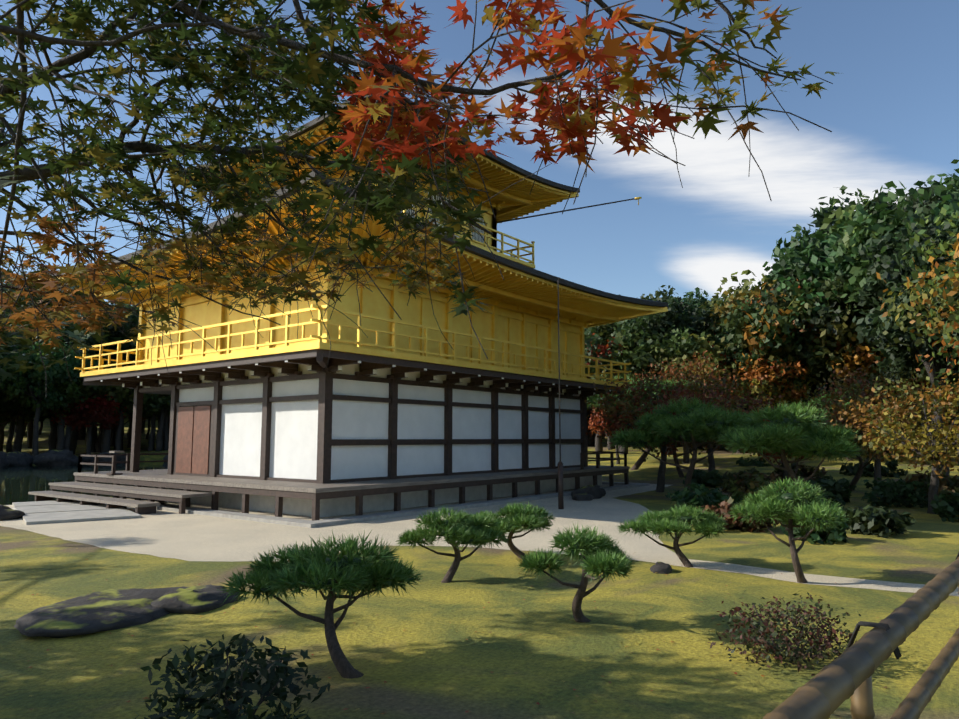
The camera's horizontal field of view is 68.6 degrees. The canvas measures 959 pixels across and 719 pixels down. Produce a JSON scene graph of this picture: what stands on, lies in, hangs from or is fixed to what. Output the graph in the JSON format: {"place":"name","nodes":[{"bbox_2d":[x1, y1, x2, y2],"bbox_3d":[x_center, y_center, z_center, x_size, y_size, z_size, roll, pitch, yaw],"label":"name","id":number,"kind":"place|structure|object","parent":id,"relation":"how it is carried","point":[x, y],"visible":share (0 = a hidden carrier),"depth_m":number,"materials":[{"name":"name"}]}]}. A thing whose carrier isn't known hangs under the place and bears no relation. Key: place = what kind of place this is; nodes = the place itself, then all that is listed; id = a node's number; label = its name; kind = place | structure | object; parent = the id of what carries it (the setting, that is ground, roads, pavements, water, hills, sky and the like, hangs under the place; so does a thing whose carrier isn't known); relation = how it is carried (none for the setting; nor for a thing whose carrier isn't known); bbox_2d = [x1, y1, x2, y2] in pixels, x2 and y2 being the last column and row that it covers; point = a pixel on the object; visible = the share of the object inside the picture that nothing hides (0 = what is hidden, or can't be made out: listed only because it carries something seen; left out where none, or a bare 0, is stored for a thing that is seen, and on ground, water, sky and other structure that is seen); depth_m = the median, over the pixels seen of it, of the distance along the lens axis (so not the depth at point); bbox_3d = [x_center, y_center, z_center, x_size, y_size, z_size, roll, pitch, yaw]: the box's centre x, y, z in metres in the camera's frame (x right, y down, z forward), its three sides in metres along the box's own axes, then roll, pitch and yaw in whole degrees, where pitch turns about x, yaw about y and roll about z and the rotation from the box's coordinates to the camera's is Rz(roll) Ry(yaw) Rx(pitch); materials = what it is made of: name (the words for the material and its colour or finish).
{"place":"outdoors","nodes":[
{"label":"outdoors","id":0,"kind":"place"},
{"bbox_2d":[0,462,167,504],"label":"pond water","id":1,"kind":"structure","parent":0,"point":[18,483],"depth_m":41.18,"materials":[{"name":"green liquid"}]},
{"bbox_2d":[6,451,33,465],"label":"shore rock","id":2,"kind":"object","parent":1,"relation":"on","point":[16,458],"visible":0.79,"depth_m":59.23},
{"bbox_2d":[33,450,82,465],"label":"shore rock","id":3,"kind":"object","parent":1,"relation":"on","point":[56,457],"visible":0.97,"depth_m":59.47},
{"bbox_2d":[0,415,958,718],"bbox_3d":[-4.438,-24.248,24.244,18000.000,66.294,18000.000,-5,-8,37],"label":"ground","id":4,"kind":"structure","parent":0,"point":[418,649],"depth_m":7.24,"materials":[{"name":"plant"}]},
{"bbox_2d":[0,504,24,520],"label":"rock","id":5,"kind":"object","parent":4,"relation":"on","point":[7,513],"visible":0.94,"depth_m":17.08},
{"bbox_2d":[0,359,26,401],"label":"tree","id":6,"kind":"object","parent":4,"relation":"on","point":[4,390],"visible":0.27,"depth_m":63.70,"materials":[{"name":"green plant"}]},
{"bbox_2d":[4,325,36,451],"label":"tree","id":7,"kind":"object","parent":4,"relation":"on","point":[18,441],"visible":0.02,"depth_m":73.27,"materials":[{"name":"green plant"}]},
{"bbox_2d":[0,392,42,430],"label":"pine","id":8,"kind":"object","parent":4,"relation":"on","point":[11,405],"visible":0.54,"depth_m":69.75,"materials":[{"name":"green plant"}]},
{"bbox_2d":[0,399,53,452],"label":"tree","id":9,"kind":"object","parent":4,"relation":"on","point":[13,423],"visible":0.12,"depth_m":73.61,"materials":[{"name":"green plant"}]},
{"bbox_2d":[0,336,98,455],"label":"tree","id":10,"kind":"object","parent":4,"relation":"on","point":[55,375],"visible":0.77,"depth_m":64.95,"materials":[{"name":"green plant"}]},
{"bbox_2d":[0,268,111,381],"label":"tree","id":11,"kind":"object","parent":4,"relation":"on","point":[23,343],"visible":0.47,"depth_m":5.60,"materials":[{"name":"orange plant"}]},
{"bbox_2d":[48,303,68,449],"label":"tree","id":12,"kind":"object","parent":4,"relation":"on","point":[52,439],"depth_m":77.04,"materials":[{"name":"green plant"}]},
{"bbox_2d":[11,309,122,449],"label":"tree","id":13,"kind":"object","parent":4,"relation":"on","point":[91,340],"visible":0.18,"depth_m":69.89,"materials":[{"name":"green plant"}]},
{"bbox_2d":[7,347,128,449],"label":"tree","id":14,"kind":"object","parent":4,"relation":"on","point":[98,388],"visible":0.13,"depth_m":69.92,"materials":[{"name":"green plant"}]},
{"bbox_2d":[7,288,139,453],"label":"tree","id":15,"kind":"object","parent":4,"relation":"on","point":[74,439],"depth_m":77.75,"materials":[{"name":"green plant"}]},
{"bbox_2d":[49,393,130,453],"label":"tree","id":16,"kind":"object","parent":4,"relation":"on","point":[88,418],"visible":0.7,"depth_m":71.22,"materials":[{"name":"green plant"}]},
{"bbox_2d":[59,294,138,452],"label":"tree","id":17,"kind":"object","parent":4,"relation":"on","point":[105,442],"visible":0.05,"depth_m":74.01,"materials":[{"name":"green plant"}]},
{"bbox_2d":[14,586,188,637],"bbox_3d":[-4.210,2.823,8.008,1.491,0.214,2.364,-2,-7,15],"label":"flat rock","id":18,"kind":"object","parent":4,"relation":"on","point":[106,610],"visible":0.82,"depth_m":7.52,"materials":[{"name":"stone"}]},
{"bbox_2d":[96,307,139,391],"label":"tree","id":19,"kind":"object","parent":4,"relation":"on","point":[126,345],"visible":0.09,"depth_m":73.83,"materials":[{"name":"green plant"}]},
{"bbox_2d":[82,363,170,450],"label":"tree","id":20,"kind":"object","parent":4,"relation":"on","point":[128,401],"visible":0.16,"depth_m":74.62,"materials":[{"name":"red plant"}]},
{"bbox_2d":[114,351,165,450],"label":"tree","id":21,"kind":"object","parent":4,"relation":"on","point":[159,441],"visible":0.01,"depth_m":76.90,"materials":[{"name":"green plant"}]},
{"bbox_2d":[111,360,170,450],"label":"tree","id":22,"kind":"object","parent":4,"relation":"on","point":[157,398],"visible":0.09,"depth_m":76.62,"materials":[{"name":"red plant"}]},
{"bbox_2d":[145,393,170,449],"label":"tree","id":23,"kind":"object","parent":4,"relation":"on","point":[166,439],"visible":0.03,"depth_m":77.66,"materials":[{"name":"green plant"}]},
{"bbox_2d":[151,584,239,613],"bbox_3d":[-3.434,2.865,8.391,0.973,0.217,1.121,-5,-8,37],"label":"flat rock","id":24,"kind":"object","parent":4,"relation":"on","point":[197,599],"visible":0.82,"depth_m":8.15,"materials":[{"name":"stone"}]},
{"bbox_2d":[134,633,330,718],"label":"shrub","id":25,"kind":"object","parent":4,"relation":"on","point":[241,681],"visible":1,"depth_m":4.60,"materials":[{"name":"green plant"}]},
{"bbox_2d":[216,530,422,678],"bbox_3d":[-1.316,2.131,6.237,1.595,1.308,1.713,-5,-8,37],"label":"pine","id":26,"kind":"object","parent":4,"relation":"on","point":[332,571],"visible":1,"depth_m":5.93,"materials":[{"name":"green plant"}]},
{"bbox_2d":[28,96,667,527],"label":"pavilion","id":27,"kind":"structure","parent":4,"relation":"on","point":[386,408],"depth_m":21.51,"materials":[{"name":"wood"}]},
{"bbox_2d":[0,0,843,397],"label":"maple","id":28,"kind":"object","parent":4,"relation":"on","point":[392,140],"visible":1,"depth_m":2.54,"materials":[{"name":"green plant"}]},
{"bbox_2d":[396,506,509,582],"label":"pine","id":29,"kind":"object","parent":4,"relation":"on","point":[463,528],"visible":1,"depth_m":9.69,"materials":[{"name":"green plant"}]},
{"bbox_2d":[1,543,958,718],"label":"fallen leaves","id":30,"kind":"object","parent":4,"relation":"on","point":[609,682],"visible":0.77,"depth_m":6.26,"materials":[{"name":"brown plant"}]},
{"bbox_2d":[471,501,555,558],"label":"pine","id":31,"kind":"object","parent":4,"relation":"on","point":[514,518],"visible":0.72,"depth_m":11.23,"materials":[{"name":"green plant"}]},
{"bbox_2d":[517,524,635,622],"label":"pine","id":32,"kind":"object","parent":4,"relation":"on","point":[605,555],"visible":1,"depth_m":7.40,"materials":[{"name":"green plant"}]},
{"bbox_2d":[588,407,628,463],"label":"tree","id":33,"kind":"object","parent":4,"relation":"on","point":[596,420],"visible":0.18,"depth_m":41.41,"materials":[{"name":"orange plant"}]},
{"bbox_2d":[585,333,633,451],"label":"tree","id":34,"kind":"object","parent":4,"relation":"on","point":[603,348],"visible":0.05,"depth_m":48.01,"materials":[{"name":"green plant"}]},
{"bbox_2d":[584,313,693,453],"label":"tree","id":35,"kind":"object","parent":4,"relation":"on","point":[619,329],"visible":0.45,"depth_m":46.12,"materials":[{"name":"green plant"}]},
{"bbox_2d":[587,373,704,469],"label":"pine","id":36,"kind":"object","parent":4,"relation":"on","point":[640,460],"visible":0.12,"depth_m":37.66,"materials":[{"name":"green plant"}]},
{"bbox_2d":[582,368,736,492],"bbox_3d":[6.490,2.868,25.987,5.621,4.974,5.797,3,-7,-27],"label":"tree","id":37,"kind":"object","parent":4,"relation":"on","point":[632,415],"visible":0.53,"depth_m":25.53,"materials":[{"name":"green plant"}]},
{"bbox_2d":[630,285,690,322],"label":"tree","id":38,"kind":"object","parent":4,"relation":"on","point":[659,292],"visible":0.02,"depth_m":61.04,"materials":[{"name":"green plant"}]},
{"bbox_2d":[650,562,671,573],"bbox_3d":[2.714,3.116,10.481,0.332,0.183,0.445,0,-6,3],"label":"rock","id":39,"kind":"object","parent":4,"relation":"on","point":[661,568],"visible":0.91,"depth_m":10.34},
{"bbox_2d":[625,296,704,454],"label":"tree","id":40,"kind":"object","parent":4,"relation":"on","point":[673,313],"visible":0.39,"depth_m":45.96,"materials":[{"name":"green plant"}]},
{"bbox_2d":[625,408,714,477],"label":"pine","id":41,"kind":"object","parent":4,"relation":"on","point":[679,471],"visible":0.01,"depth_m":33.76,"materials":[{"name":"green plant"}]},
{"bbox_2d":[605,328,737,393],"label":"tree","id":42,"kind":"object","parent":4,"relation":"on","point":[699,346],"visible":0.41,"depth_m":44.28,"materials":[{"name":"green plant"}]},
{"bbox_2d":[615,503,727,567],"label":"pine","id":43,"kind":"object","parent":4,"relation":"on","point":[681,520],"visible":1,"depth_m":10.80,"materials":[{"name":"green plant"}]},
{"bbox_2d":[630,350,740,462],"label":"tree","id":44,"kind":"object","parent":4,"relation":"on","point":[700,370],"visible":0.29,"depth_m":40.34,"materials":[{"name":"brown plant"}]},
{"bbox_2d":[607,396,765,496],"bbox_3d":[6.714,2.858,22.889,5.027,3.554,3.912,-5,-8,37],"label":"pine","id":45,"kind":"object","parent":4,"relation":"on","point":[687,423],"visible":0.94,"depth_m":22.58,"materials":[{"name":"green plant"}]},
{"bbox_2d":[668,289,714,446],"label":"tree","id":46,"kind":"object","parent":4,"relation":"on","point":[697,303],"visible":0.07,"depth_m":49.41,"materials":[{"name":"green plant"}]},
{"bbox_2d":[683,468,722,487],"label":"garden bush","id":47,"kind":"object","parent":4,"relation":"on","point":[711,478],"visible":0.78,"depth_m":28.39,"materials":[{"name":"green plant"}]},
{"bbox_2d":[665,483,742,510],"bbox_3d":[5.635,3.619,17.826,2.021,1.004,2.048,-5,-8,37],"label":"path bush","id":48,"kind":"object","parent":4,"relation":"on","point":[705,496],"visible":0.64,"depth_m":17.50,"materials":[{"name":"green plant"}]},
{"bbox_2d":[686,298,737,451],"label":"tree","id":49,"kind":"object","parent":4,"relation":"on","point":[705,318],"visible":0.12,"depth_m":46.63,"materials":[{"name":"green plant"}]},
{"bbox_2d":[646,372,784,471],"bbox_3d":[10.251,3.227,31.194,6.188,5.358,6.108,-2,-7,17],"label":"tree","id":50,"kind":"object","parent":4,"relation":"on","point":[711,461],"visible":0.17,"depth_m":30.68,"materials":[{"name":"green plant"}]},
{"bbox_2d":[692,269,769,336],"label":"tree","id":51,"kind":"object","parent":4,"relation":"on","point":[746,282],"visible":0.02,"depth_m":47.77,"materials":[{"name":"green plant"}]},
{"bbox_2d":[696,496,778,532],"bbox_3d":[5.561,3.411,15.275,1.660,0.857,1.688,-5,-8,37],"label":"path bush","id":52,"kind":"object","parent":4,"relation":"on","point":[724,509],"visible":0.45,"depth_m":15.08,"materials":[{"name":"red plant"}]},
{"bbox_2d":[682,341,799,452],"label":"tree","id":53,"kind":"object","parent":4,"relation":"on","point":[771,367],"visible":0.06,"depth_m":44.02,"materials":[{"name":"orange plant"}]},
{"bbox_2d":[719,471,777,495],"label":"path bush","id":54,"kind":"object","parent":4,"relation":"on","point":[747,475],"visible":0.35,"depth_m":24.08,"materials":[{"name":"green plant"}]},
{"bbox_2d":[719,467,781,491],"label":"garden bush","id":55,"kind":"object","parent":4,"relation":"on","point":[729,475],"visible":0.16,"depth_m":25.83,"materials":[{"name":"green plant"}]},
{"bbox_2d":[736,457,776,466],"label":"garden bush","id":56,"kind":"object","parent":4,"relation":"on","point":[741,461],"visible":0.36,"depth_m":37.53,"materials":[{"name":"green plant"}]},
{"bbox_2d":[712,297,819,374],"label":"tree","id":57,"kind":"object","parent":4,"relation":"on","point":[732,346],"visible":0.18,"depth_m":43.31,"materials":[{"name":"green plant"}]},
{"bbox_2d":[725,474,807,502],"bbox_3d":[8.438,3.864,20.592,2.359,1.052,2.188,1,-6,-8],"label":"path bush","id":58,"kind":"object","parent":4,"relation":"on","point":[754,486],"visible":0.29,"depth_m":20.55,"materials":[{"name":"green plant"}]},
{"bbox_2d":[713,312,820,408],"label":"tree","id":59,"kind":"object","parent":4,"relation":"on","point":[797,343],"visible":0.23,"depth_m":42.32,"materials":[{"name":"green plant"}]},
{"bbox_2d":[718,352,816,412],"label":"tree","id":60,"kind":"object","parent":4,"relation":"on","point":[767,387],"visible":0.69,"depth_m":42.12,"materials":[{"name":"brown plant"}]},
{"bbox_2d":[741,416,819,480],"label":"tree","id":61,"kind":"object","parent":4,"relation":"on","point":[785,472],"visible":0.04,"depth_m":25.75,"materials":[{"name":"green plant"}]},
{"bbox_2d":[709,590,860,675],"bbox_3d":[2.745,2.426,6.303,1.267,0.691,1.427,-5,-8,37],"label":"shrub","id":62,"kind":"object","parent":4,"relation":"on","point":[782,640],"visible":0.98,"depth_m":6.20,"materials":[{"name":"brown plant"}]},
{"bbox_2d":[714,276,861,404],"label":"tree","id":63,"kind":"object","parent":4,"relation":"on","point":[780,287],"visible":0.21,"depth_m":41.43,"materials":[{"name":"green plant"}]},
{"bbox_2d":[726,476,851,582],"bbox_3d":[4.401,2.408,9.860,1.622,1.559,1.829,-5,-8,37],"label":"pine","id":64,"kind":"object","parent":4,"relation":"on","point":[791,507],"visible":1,"depth_m":9.65,"materials":[{"name":"green plant"}]},
{"bbox_2d":[717,401,861,502],"bbox_3d":[7.413,2.508,17.223,3.572,3.058,3.342,1,-6,-6],"label":"pine","id":65,"kind":"object","parent":4,"relation":"on","point":[795,435],"visible":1,"depth_m":16.56,"materials":[{"name":"green plant"}]},
{"bbox_2d":[708,279,874,399],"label":"tree","id":66,"kind":"object","parent":4,"relation":"on","point":[756,291],"visible":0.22,"depth_m":41.95,"materials":[{"name":"green plant"}]},
{"bbox_2d":[716,279,873,401],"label":"tree","id":67,"kind":"object","parent":4,"relation":"on","point":[845,338],"visible":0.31,"depth_m":41.25,"materials":[{"name":"green plant"}]},
{"bbox_2d":[766,460,826,485],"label":"garden bush","id":68,"kind":"object","parent":4,"relation":"on","point":[803,471],"visible":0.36,"depth_m":28.82,"materials":[{"name":"green plant"}]},
{"bbox_2d":[758,223,860,448],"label":"tree","id":69,"kind":"object","parent":4,"relation":"on","point":[786,266],"visible":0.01,"depth_m":45.46,"materials":[{"name":"green plant"}]},
{"bbox_2d":[777,487,845,510],"bbox_3d":[8.402,3.705,18.142,1.916,0.894,1.960,-5,-8,37],"label":"path bush","id":70,"kind":"object","parent":4,"relation":"on","point":[837,498],"visible":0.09,"depth_m":17.74,"materials":[{"name":"green plant"}]},
{"bbox_2d":[750,268,878,404],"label":"tree","id":71,"kind":"object","parent":4,"relation":"on","point":[823,320],"visible":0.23,"depth_m":40.98,"materials":[{"name":"green plant"}]},
{"bbox_2d":[780,517,848,544],"bbox_3d":[6.529,3.287,13.662,1.170,0.672,1.381,-5,-8,37],"label":"path bush","id":72,"kind":"object","parent":4,"relation":"on","point":[837,534],"visible":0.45,"depth_m":13.33,"materials":[{"name":"green plant"}]},
{"bbox_2d":[777,247,873,407],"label":"tree","id":73,"kind":"object","parent":4,"relation":"on","point":[808,280],"visible":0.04,"depth_m":43.60,"materials":[{"name":"green plant"}]},
{"bbox_2d":[803,475,858,502],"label":"garden bush","id":74,"kind":"object","parent":4,"relation":"on","point":[834,487],"visible":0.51,"depth_m":21.49,"materials":[{"name":"green plant"}]},
{"bbox_2d":[762,192,905,403],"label":"tree","id":75,"kind":"object","parent":4,"relation":"on","point":[818,244],"depth_m":45.44,"materials":[{"name":"green plant"}]},
{"bbox_2d":[803,185,872,237],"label":"tree","id":76,"kind":"object","parent":4,"relation":"on","point":[819,216],"visible":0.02,"depth_m":52.17,"materials":[{"name":"green plant"}]},
{"bbox_2d":[785,389,895,460],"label":"pine","id":77,"kind":"object","parent":4,"relation":"on","point":[845,404],"visible":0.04,"depth_m":37.57,"materials":[{"name":"green plant"}]},
{"bbox_2d":[800,227,899,302],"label":"tree","id":78,"kind":"object","parent":4,"relation":"on","point":[839,242],"visible":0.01,"depth_m":41.56,"materials":[{"name":"green plant"}]},
{"bbox_2d":[810,263,903,453],"bbox_3d":[24.745,-0.384,42.023,11.165,12.984,10.543,2,-7,-19],"label":"tree","id":79,"kind":"object","parent":4,"relation":"on","point":[850,285],"visible":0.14,"depth_m":39.76,"materials":[{"name":"green plant"}]},
{"bbox_2d":[762,552,958,718],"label":"bamboo fence","id":80,"kind":"object","parent":4,"relation":"on","point":[826,692],"visible":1,"depth_m":3.55,"materials":[{"name":"brown wood"}]},
{"bbox_2d":[764,181,958,452],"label":"tree","id":81,"kind":"object","parent":4,"relation":"on","point":[797,261],"visible":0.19,"depth_m":40.86,"materials":[{"name":"green plant"}]},
{"bbox_2d":[824,414,901,490],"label":"pine","id":82,"kind":"object","parent":4,"relation":"on","point":[857,476],"visible":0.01,"depth_m":25.93,"materials":[{"name":"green plant"}]},
{"bbox_2d":[839,457,909,477],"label":"garden bush","id":83,"kind":"object","parent":4,"relation":"on","point":[889,470],"visible":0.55,"depth_m":31.31,"materials":[{"name":"green plant"}]},
{"bbox_2d":[827,332,924,454],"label":"tree","id":84,"kind":"object","parent":4,"relation":"on","point":[863,356],"visible":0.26,"depth_m":39.98,"materials":[{"name":"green plant"}]},
{"bbox_2d":[801,363,953,496],"bbox_3d":[13.329,2.639,23.877,4.842,4.958,4.986,4,-8,-34],"label":"tree","id":85,"kind":"object","parent":4,"relation":"on","point":[852,393],"visible":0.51,"depth_m":23.51,"materials":[{"name":"orange plant"}]},
{"bbox_2d":[842,504,915,537],"bbox_3d":[8.196,3.348,14.491,1.449,0.761,1.519,-5,-8,37],"label":"path bush","id":86,"kind":"object","parent":4,"relation":"on","point":[867,519],"visible":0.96,"depth_m":14.20,"materials":[{"name":"green plant"}]},
{"bbox_2d":[799,194,958,427],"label":"tree","id":87,"kind":"object","parent":4,"relation":"on","point":[829,267],"visible":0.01,"depth_m":41.14,"materials":[{"name":"green plant"}]},
{"bbox_2d":[825,227,958,451],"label":"tree","id":88,"kind":"object","parent":4,"relation":"on","point":[847,257],"visible":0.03,"depth_m":40.23,"materials":[{"name":"green plant"}]},
{"bbox_2d":[826,372,958,513],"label":"tree","id":89,"kind":"object","parent":4,"relation":"on","point":[935,454],"visible":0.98,"depth_m":18.46,"materials":[{"name":"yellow plant"}]},
{"bbox_2d":[861,478,929,507],"bbox_3d":[12.209,3.897,20.395,1.951,0.973,2.065,-5,-8,37],"label":"path bush","id":90,"kind":"object","parent":4,"relation":"on","point":[889,492],"visible":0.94,"depth_m":20.02,"materials":[{"name":"green plant"}]},
{"bbox_2d":[856,185,942,452],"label":"tree","id":91,"kind":"object","parent":4,"relation":"on","point":[916,203],"visible":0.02,"depth_m":41.88,"materials":[{"name":"green plant"}]},
{"bbox_2d":[852,202,958,477],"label":"tree","id":92,"kind":"object","parent":4,"relation":"on","point":[872,290],"visible":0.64,"depth_m":30.11,"materials":[{"name":"green plant"}]},
{"bbox_2d":[872,286,958,389],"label":"tree","id":93,"kind":"object","parent":4,"relation":"on","point":[922,377],"visible":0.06,"depth_m":32.73,"materials":[{"name":"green plant"}]},
{"bbox_2d":[876,199,958,399],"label":"tree","id":94,"kind":"object","parent":4,"relation":"on","point":[949,291],"visible":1,"depth_m":16.35,"materials":[{"name":"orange plant"}]},
{"bbox_2d":[896,470,958,497],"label":"garden bush","id":95,"kind":"object","parent":4,"relation":"on","point":[951,483],"visible":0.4,"depth_m":22.95,"materials":[{"name":"green plant"}]},
{"bbox_2d":[904,181,958,263],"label":"tree","id":96,"kind":"object","parent":4,"relation":"on","point":[953,196],"visible":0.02,"depth_m":38.98,"materials":[{"name":"green plant"}]},
{"bbox_2d":[910,159,958,206],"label":"tree","id":97,"kind":"object","parent":4,"relation":"on","point":[948,182],"visible":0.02,"depth_m":44.09,"materials":[{"name":"green plant"}]},
{"bbox_2d":[930,490,958,522],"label":"path bush","id":98,"kind":"object","parent":4,"relation":"on","point":[945,508],"visible":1,"depth_m":16.75,"materials":[{"name":"green plant"}]},
{"bbox_2d":[0,484,958,595],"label":"gravel path","id":99,"kind":"structure","parent":0,"point":[177,535],"depth_m":14.59,"materials":[{"name":"gravel"}]},
{"bbox_2d":[12,500,140,524],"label":"stone paving","id":100,"kind":"structure","parent":99,"relation":"on","point":[42,512],"depth_m":18.08,"materials":[{"name":"stone"}]},
{"bbox_2d":[558,277,563,508],"bbox_3d":[2.326,0.893,20.036,0.170,6.628,0.333,-5,-8,37],"label":"lightning pole","id":101,"kind":"object","parent":99,"relation":"on","point":[560,488],"visible":1,"depth_m":19.69,"materials":[{"name":"brown metal"}]},
{"bbox_2d":[571,485,603,498],"bbox_3d":[3.528,4.383,23.196,0.947,0.494,1.301,-5,-8,37],"label":"rock","id":102,"kind":"object","parent":99,"relation":"on","point":[596,491],"visible":0.83,"depth_m":22.94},
{"bbox_2d":[0,0,958,305],"label":"sky","id":103,"kind":"structure","parent":0,"point":[893,110],"materials":[{"name":"blue"}]},
{"bbox_2d":[575,102,918,296],"bbox_3d":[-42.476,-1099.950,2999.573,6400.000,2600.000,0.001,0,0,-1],"label":"cloud","id":104,"kind":"structure","parent":0,"point":[801,177],"depth_m":3016.80,"materials":[{"name":"white"}]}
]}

